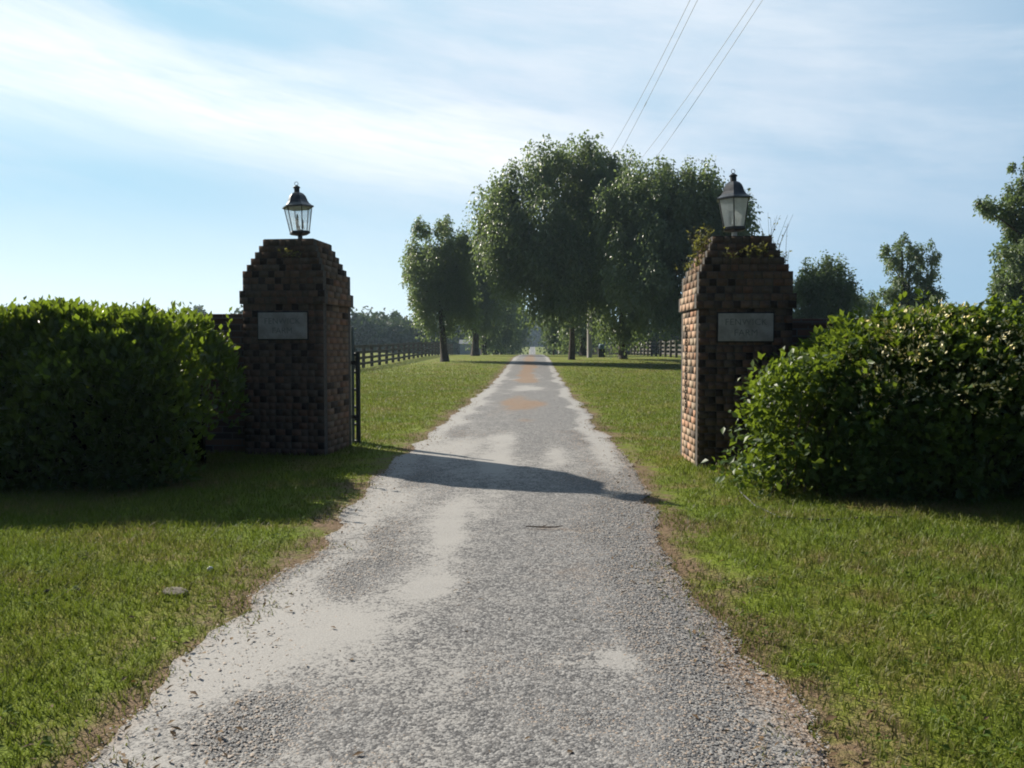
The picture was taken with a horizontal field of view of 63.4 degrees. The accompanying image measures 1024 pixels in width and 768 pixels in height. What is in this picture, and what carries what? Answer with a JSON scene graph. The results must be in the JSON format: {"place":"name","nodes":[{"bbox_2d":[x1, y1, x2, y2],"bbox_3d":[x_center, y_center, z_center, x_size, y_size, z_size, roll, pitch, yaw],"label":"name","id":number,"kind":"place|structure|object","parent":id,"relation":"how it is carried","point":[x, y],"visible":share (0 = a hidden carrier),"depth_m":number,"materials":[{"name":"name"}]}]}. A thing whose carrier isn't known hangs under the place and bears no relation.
{"place":"outdoors","nodes":[
{"label":"outdoors","id":0,"kind":"place"},
{"bbox_2d":[78,346,830,767],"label":"driveway","id":1,"kind":"structure","parent":0,"point":[447,720],"depth_m":3.10,"materials":[{"name":"grey gravel"}]},
{"bbox_2d":[526,525,560,527],"bbox_3d":[0.197,0.860,5.011,0.224,0.010,0.060,0,2,8],"label":"twig","id":2,"kind":"object","parent":1,"relation":"on","point":[544,526],"visible":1,"depth_m":4.98,"materials":[{"name":"brown plant"}]},
{"bbox_2d":[0,347,1023,767],"bbox_3d":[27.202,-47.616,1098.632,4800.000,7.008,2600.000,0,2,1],"label":"ground","id":3,"kind":"structure","parent":0,"point":[298,555],"depth_m":3.92,"materials":[{"name":"green plant"}]},
{"bbox_2d":[0,295,250,493],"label":"hedge","id":4,"kind":"object","parent":3,"relation":"on","point":[98,397],"visible":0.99,"depth_m":6.47,"materials":[{"name":"green plant"}]},
{"bbox_2d":[162,587,187,595],"bbox_3d":[-1.512,0.930,3.718,0.155,0.023,0.100,2,3,44],"label":"rock","id":5,"kind":"object","parent":3,"relation":"on","point":[176,590],"visible":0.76,"depth_m":3.70,"materials":[{"name":"grey stone"}]},
{"bbox_2d":[177,314,244,452],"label":"brick wall","id":6,"kind":"structure","parent":3,"relation":"on","point":[225,437],"depth_m":8.82,"materials":[{"name":"brown brick"}]},
{"bbox_2d":[1,297,499,354],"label":"woodland","id":7,"kind":"object","parent":3,"relation":"on","point":[394,327],"visible":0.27,"depth_m":141.81,"materials":[{"name":"green plant"}]},
{"bbox_2d":[239,238,352,455],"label":"brick pillar","id":8,"kind":"structure","parent":3,"relation":"on","point":[297,336],"depth_m":8.53,"materials":[{"name":"brick"}]},
{"bbox_2d":[278,248,301,259],"bbox_3d":[-2.283,-1.333,8.533,0.241,0.133,0.208,0,2,1],"label":"weed","id":9,"kind":"object","parent":8,"relation":"on","point":[287,253],"visible":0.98,"depth_m":8.51,"materials":[{"name":"green plant"}]},
{"bbox_2d":[282,182,313,238],"bbox_3d":[-2.281,-1.829,8.849,0.342,0.660,0.296,-3,2,2],"label":"lantern","id":10,"kind":"object","parent":8,"relation":"on","point":[297,200],"visible":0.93,"depth_m":8.80,"materials":[{"name":"brown metal"}]},
{"bbox_2d":[351,327,355,443],"bbox_3d":[-1.809,0.069,9.479,0.065,1.450,0.044,0,2,1],"label":"gate post","id":11,"kind":"object","parent":3,"relation":"on","point":[353,415],"visible":0.82,"depth_m":9.46,"materials":[{"name":"metal"}]},
{"bbox_2d":[351,352,360,443],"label":"metal gate","id":12,"kind":"structure","parent":11,"relation":"attached to","point":[358,410],"depth_m":9.44,"materials":[{"name":"metal"}]},
{"bbox_2d":[354,342,452,368],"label":"board fence","id":13,"kind":"object","parent":3,"relation":"on","point":[371,351],"visible":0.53,"depth_m":56.51,"materials":[{"name":"brown wood"}]},
{"bbox_2d":[398,213,485,361],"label":"shade tree","id":14,"kind":"object","parent":3,"relation":"on","point":[439,280],"visible":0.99,"depth_m":50.05,"materials":[{"name":"green plant"}]},
{"bbox_2d":[459,340,487,354],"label":"shed","id":15,"kind":"structure","parent":3,"relation":"on","point":[464,347],"depth_m":148.33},
{"bbox_2d":[452,235,505,355],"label":"shade tree","id":16,"kind":"object","parent":3,"relation":"on","point":[488,306],"visible":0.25,"depth_m":73.02,"materials":[{"name":"green plant"}]},
{"bbox_2d":[463,271,511,354],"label":"shade tree","id":17,"kind":"object","parent":3,"relation":"on","point":[484,342],"visible":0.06,"depth_m":87.65,"materials":[{"name":"green plant"}]},
{"bbox_2d":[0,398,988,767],"bbox_3d":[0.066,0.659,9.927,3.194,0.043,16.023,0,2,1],"label":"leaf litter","id":18,"kind":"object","parent":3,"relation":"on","point":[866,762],"visible":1,"depth_m":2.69,"materials":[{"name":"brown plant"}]},
{"bbox_2d":[468,295,524,354],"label":"shade tree","id":19,"kind":"object","parent":3,"relation":"on","point":[507,340],"visible":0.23,"depth_m":107.14,"materials":[{"name":"green plant"}]},
{"bbox_2d":[487,294,527,354],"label":"shade tree","id":20,"kind":"object","parent":3,"relation":"on","point":[520,332],"visible":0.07,"depth_m":130.88,"materials":[{"name":"green plant"}]},
{"bbox_2d":[505,293,536,354],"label":"shade tree","id":21,"kind":"object","parent":3,"relation":"on","point":[525,337],"visible":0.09,"depth_m":163.95,"materials":[{"name":"green plant"}]},
{"bbox_2d":[522,314,546,346],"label":"woodland","id":22,"kind":"object","parent":3,"relation":"on","point":[536,333],"visible":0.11,"depth_m":443.27,"materials":[{"name":"green plant"}]},
{"bbox_2d":[462,129,632,359],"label":"shade tree","id":23,"kind":"object","parent":3,"relation":"on","point":[555,256],"visible":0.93,"depth_m":46.15,"materials":[{"name":"green plant"}]},
{"bbox_2d":[537,329,557,354],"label":"shade tree","id":24,"kind":"object","parent":3,"relation":"on","point":[548,350],"visible":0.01,"depth_m":163.78,"materials":[{"name":"green plant"}]},
{"bbox_2d":[540,316,563,354],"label":"sapling","id":25,"kind":"object","parent":3,"relation":"on","point":[552,339],"visible":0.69,"depth_m":85.55,"materials":[{"name":"green plant"}]},
{"bbox_2d":[538,317,579,354],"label":"shade tree","id":26,"kind":"object","parent":3,"relation":"on","point":[548,345],"visible":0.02,"depth_m":124.25,"materials":[{"name":"green plant"}]},
{"bbox_2d":[538,314,597,354],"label":"shade tree","id":27,"kind":"object","parent":3,"relation":"on","point":[563,350],"visible":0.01,"depth_m":94.02,"materials":[{"name":"green plant"}]},
{"bbox_2d":[550,309,616,355],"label":"shade tree","id":28,"kind":"object","parent":3,"relation":"on","point":[582,339],"visible":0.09,"depth_m":73.26,"materials":[{"name":"green plant"}]},
{"bbox_2d":[587,309,591,357],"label":"utility pole","id":29,"kind":"object","parent":3,"relation":"on","point":[589,346],"visible":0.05,"depth_m":59.65,"materials":[{"name":"grey wood"}]},
{"bbox_2d":[609,0,689,152],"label":"overhead wire","id":30,"kind":"object","parent":29,"relation":"attached to","point":[655,69],"visible":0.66,"depth_m":35.59,"materials":[{"name":"black metal"}]},
{"bbox_2d":[618,0,697,155],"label":"overhead wire","id":31,"kind":"object","parent":29,"relation":"attached to","point":[661,72],"visible":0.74,"depth_m":35.75,"materials":[{"name":"black metal"}]},
{"bbox_2d":[634,0,753,166],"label":"overhead wire","id":32,"kind":"object","parent":29,"relation":"attached to","point":[701,76],"visible":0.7,"depth_m":35.59,"materials":[{"name":"black metal"}]},
{"bbox_2d":[650,0,762,164],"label":"overhead wire","id":33,"kind":"object","parent":29,"relation":"attached to","point":[713,74],"visible":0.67,"depth_m":34.53,"materials":[{"name":"black metal"}]},
{"bbox_2d":[598,344,604,356],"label":"barrel","id":34,"kind":"object","parent":3,"relation":"on","point":[600,351],"visible":0.77,"depth_m":61.60,"materials":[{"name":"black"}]},
{"bbox_2d":[583,144,677,358],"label":"shade tree","id":35,"kind":"object","parent":3,"relation":"on","point":[622,334],"visible":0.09,"depth_m":53.55,"materials":[{"name":"green plant"}]},
{"bbox_2d":[592,340,680,357],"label":"board fence","id":36,"kind":"object","parent":3,"relation":"on","point":[665,349],"visible":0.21,"depth_m":69.76,"materials":[{"name":"brown wood"}]},
{"bbox_2d":[588,153,763,348],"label":"shade tree","id":37,"kind":"object","parent":3,"relation":"on","point":[642,232],"visible":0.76,"depth_m":41.94,"materials":[{"name":"green plant"}]},
{"bbox_2d":[549,318,856,354],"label":"woodland","id":38,"kind":"object","parent":3,"relation":"on","point":[656,336],"visible":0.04,"depth_m":110.29,"materials":[{"name":"green plant"}]},
{"bbox_2d":[679,236,796,466],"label":"brick pillar","id":39,"kind":"structure","parent":3,"relation":"on","point":[737,317],"depth_m":7.63,"materials":[{"name":"brick"}]},
{"bbox_2d":[684,327,687,412],"bbox_3d":[1.720,-0.137,8.162,0.047,0.856,0.026,0,2,1],"label":"chain","id":40,"kind":"object","parent":39,"relation":"hanging from","point":[686,369],"visible":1,"depth_m":8.16,"materials":[{"name":"metal"}]},
{"bbox_2d":[674,253,704,275],"bbox_3d":[1.771,-1.146,7.910,0.396,0.204,0.368,0,2,1],"label":"weed","id":41,"kind":"object","parent":39,"relation":"on","point":[697,261],"visible":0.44,"depth_m":7.87,"materials":[{"name":"green plant"}]},
{"bbox_2d":[686,223,724,258],"bbox_3d":[1.840,-1.359,7.932,0.331,0.330,0.532,0,2,1],"label":"weed","id":42,"kind":"object","parent":39,"relation":"on","point":[699,244],"visible":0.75,"depth_m":7.90,"materials":[{"name":"green plant"}]},
{"bbox_2d":[717,169,750,235],"bbox_3d":[2.134,-1.718,7.970,0.359,0.691,0.311,-3,3,-15],"label":"lantern","id":43,"kind":"object","parent":39,"relation":"on","point":[733,199],"visible":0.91,"depth_m":7.88,"materials":[{"name":"brown metal"}]},
{"bbox_2d":[723,242,775,263],"bbox_3d":[2.129,-1.191,7.577,0.506,0.188,0.610,2,3,34],"label":"weed","id":44,"kind":"object","parent":39,"relation":"on","point":[748,254],"visible":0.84,"depth_m":7.55,"materials":[{"name":"green plant"}]},
{"bbox_2d":[754,241,768,256],"bbox_3d":[2.296,-1.238,7.622,0.146,0.142,0.167,2,3,42],"label":"weed","id":45,"kind":"object","parent":39,"relation":"on","point":[760,249],"visible":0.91,"depth_m":7.61,"materials":[{"name":"green plant"}]},
{"bbox_2d":[758,215,789,263],"bbox_3d":[2.505,-1.400,7.937,0.320,0.520,0.364,1,3,30],"label":"weed","id":46,"kind":"object","parent":39,"relation":"on","point":[779,236],"visible":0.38,"depth_m":7.96,"materials":[{"name":"brown plant"}]},
{"bbox_2d":[779,249,790,263],"bbox_3d":[2.553,-1.169,7.942,0.200,0.247,0.261,-1,3,-13],"label":"weed","id":47,"kind":"object","parent":39,"relation":"on","point":[784,255],"visible":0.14,"depth_m":7.88,"materials":[{"name":"green plant"}]},
{"bbox_2d":[791,319,843,450],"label":"brick wall","id":48,"kind":"structure","parent":3,"relation":"on","point":[803,328],"depth_m":7.92,"materials":[{"name":"brown brick"}]},
{"bbox_2d":[740,492,898,520],"bbox_3d":[1.865,0.840,5.641,0.626,0.019,1.274,-2,3,-37],"label":"cable","id":49,"kind":"object","parent":3,"relation":"on","point":[810,518],"visible":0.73,"depth_m":5.30,"materials":[{"name":"grey rubber"}]},
{"bbox_2d":[793,250,868,318],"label":"pasture tree","id":50,"kind":"object","parent":3,"relation":"on","point":[822,293],"visible":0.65,"depth_m":44.55,"materials":[{"name":"green plant"}]},
{"bbox_2d":[701,287,1023,506],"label":"hedge","id":51,"kind":"object","parent":3,"relation":"on","point":[801,375],"visible":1,"depth_m":5.98,"materials":[{"name":"green plant"}]},
{"bbox_2d":[852,291,879,318],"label":"pasture tree","id":52,"kind":"object","parent":3,"relation":"on","point":[869,311],"visible":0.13,"depth_m":87.75,"materials":[{"name":"green plant"}]},
{"bbox_2d":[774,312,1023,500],"bbox_3d":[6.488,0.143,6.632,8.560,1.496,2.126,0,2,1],"label":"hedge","id":53,"kind":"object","parent":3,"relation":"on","point":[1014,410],"visible":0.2,"depth_m":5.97,"materials":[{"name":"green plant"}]},
{"bbox_2d":[864,231,948,311],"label":"pasture tree","id":54,"kind":"object","parent":3,"relation":"on","point":[902,282],"visible":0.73,"depth_m":50.69,"materials":[{"name":"green plant"}]},
{"bbox_2d":[972,156,1023,315],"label":"pasture tree","id":55,"kind":"object","parent":3,"relation":"on","point":[1008,286],"visible":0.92,"depth_m":33.21,"materials":[{"name":"green plant"}]},
{"bbox_2d":[0,0,1023,320],"label":"sky","id":56,"kind":"structure","parent":0,"point":[149,148],"materials":[{"name":"blue"}]}
]}

